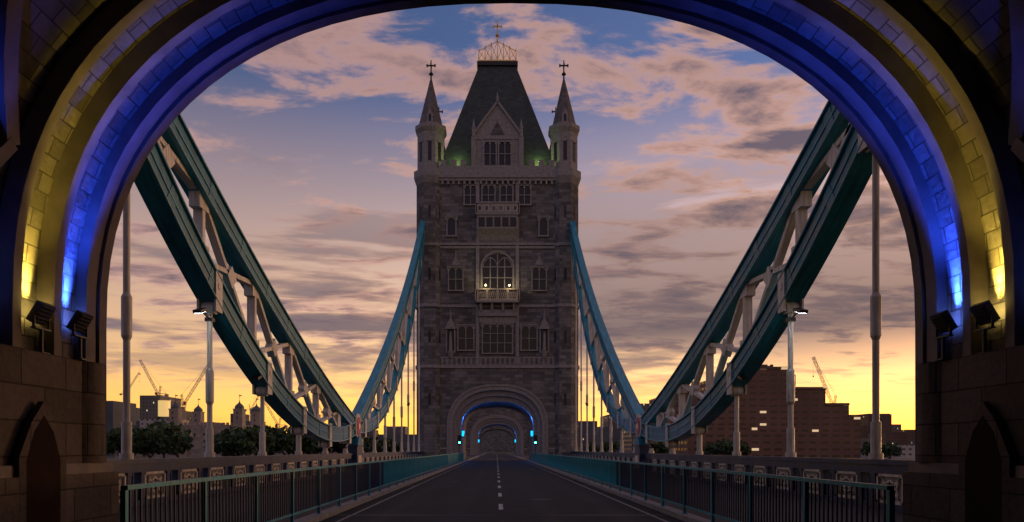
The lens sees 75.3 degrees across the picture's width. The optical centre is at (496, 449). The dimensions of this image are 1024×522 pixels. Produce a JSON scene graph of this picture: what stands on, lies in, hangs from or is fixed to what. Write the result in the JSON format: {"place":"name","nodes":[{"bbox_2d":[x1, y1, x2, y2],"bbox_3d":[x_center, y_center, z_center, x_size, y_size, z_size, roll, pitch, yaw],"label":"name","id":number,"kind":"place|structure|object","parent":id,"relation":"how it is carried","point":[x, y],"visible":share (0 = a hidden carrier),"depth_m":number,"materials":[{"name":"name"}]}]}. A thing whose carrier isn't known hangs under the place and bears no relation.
{"place":"outdoors","nodes":[
{"label":"outdoors","id":0,"kind":"place"},
{"bbox_2d":[480,430,513,452],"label":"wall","id":1,"kind":"structure","parent":0,"point":[496,441],"depth_m":419.50,"materials":[{"name":"stone"}]},
{"bbox_2d":[479,426,514,452],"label":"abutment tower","id":2,"kind":"structure","parent":0,"point":[501,428],"depth_m":249.50,"materials":[{"name":"stone"}]},
{"bbox_2d":[414,20,580,459],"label":"tower","id":3,"kind":"structure","parent":0,"point":[497,180],"depth_m":85.06,"materials":[{"name":"stone"}]},
{"bbox_2d":[466,408,528,454],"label":"tower","id":4,"kind":"structure","parent":0,"point":[514,421],"depth_m":161.50,"materials":[{"name":"stone"}]},
{"bbox_2d":[119,453,902,521],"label":"road","id":5,"kind":"structure","parent":0,"point":[496,487],"depth_m":19.20,"materials":[{"name":"grey asphalt"}]},
{"bbox_2d":[457,435,537,452],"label":"traffic lights","id":6,"kind":"object","parent":5,"relation":"on","point":[459,440],"visible":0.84,"depth_m":83.48,"materials":[{"name":"black metal"}]},
{"bbox_2d":[134,101,871,471],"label":"suspension chains","id":7,"kind":"object","parent":5,"relation":"on","point":[832,143],"visible":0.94,"depth_m":24.71,"materials":[{"name":"blue paint"}]},
{"bbox_2d":[119,134,882,458],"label":"suspension rods","id":8,"kind":"object","parent":7,"relation":"hanging from","point":[214,307],"visible":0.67,"depth_m":21.72,"materials":[{"name":"white paint"}]},
{"bbox_2d":[193,308,807,447],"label":"street lamps","id":9,"kind":"object","parent":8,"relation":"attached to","point":[740,377],"visible":0.91,"depth_m":25.36,"materials":[{"name":"white metal"}]},
{"bbox_2d":[120,452,894,521],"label":"kerb guard railings","id":10,"kind":"object","parent":5,"relation":"on","point":[372,475],"visible":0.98,"depth_m":13.04,"materials":[{"name":"teal paint"}]},
{"bbox_2d":[107,451,914,512],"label":"bridge parapets","id":11,"kind":"object","parent":5,"relation":"on","point":[871,471],"visible":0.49,"depth_m":21.34,"materials":[{"name":"blue paint"}]},
{"bbox_2d":[0,0,1023,521],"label":"archway","id":12,"kind":"object","parent":5,"relation":"on","point":[100,96],"visible":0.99,"depth_m":9.98,"materials":[{"name":"stone"}]},
{"bbox_2d":[25,300,1000,360],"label":"floodlights","id":13,"kind":"object","parent":12,"relation":"on","point":[983,313],"visible":0.94,"depth_m":9.88,"materials":[{"name":"black metal"}]},
{"bbox_2d":[107,456,914,459],"bbox_3d":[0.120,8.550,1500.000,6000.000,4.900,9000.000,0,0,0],"label":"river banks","id":14,"kind":"object","parent":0,"point":[110,457],"depth_m":395.19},
{"bbox_2d":[168,394,259,437],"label":"white tower of london","id":15,"kind":"structure","parent":14,"relation":"on","point":[197,427],"depth_m":380.00,"materials":[{"name":"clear stone"}]},
{"bbox_2d":[115,430,337,458],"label":"tower of london curtain wall","id":16,"kind":"structure","parent":14,"relation":"on","point":[198,449],"depth_m":300.00,"materials":[{"name":"grey stone"}]},
{"bbox_2d":[119,357,840,427],"bbox_3d":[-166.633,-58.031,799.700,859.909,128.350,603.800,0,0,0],"label":"construction cranes","id":17,"kind":"object","parent":14,"relation":"on","point":[184,404],"visible":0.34,"depth_m":560.70,"materials":[{"name":"silver metal"}]},
{"bbox_2d":[107,420,902,459],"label":"riverside trees","id":18,"kind":"object","parent":14,"relation":"on","point":[162,439],"visible":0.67,"depth_m":210.26,"materials":[{"name":"green plant"}]},
{"bbox_2d":[107,364,914,458],"bbox_3d":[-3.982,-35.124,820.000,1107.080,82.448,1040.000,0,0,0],"label":"city buildings","id":19,"kind":"structure","parent":14,"relation":"on","point":[823,428],"depth_m":330.00,"materials":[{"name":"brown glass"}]},
{"bbox_2d":[107,3,914,433],"label":"sky","id":20,"kind":"structure","parent":0,"point":[689,135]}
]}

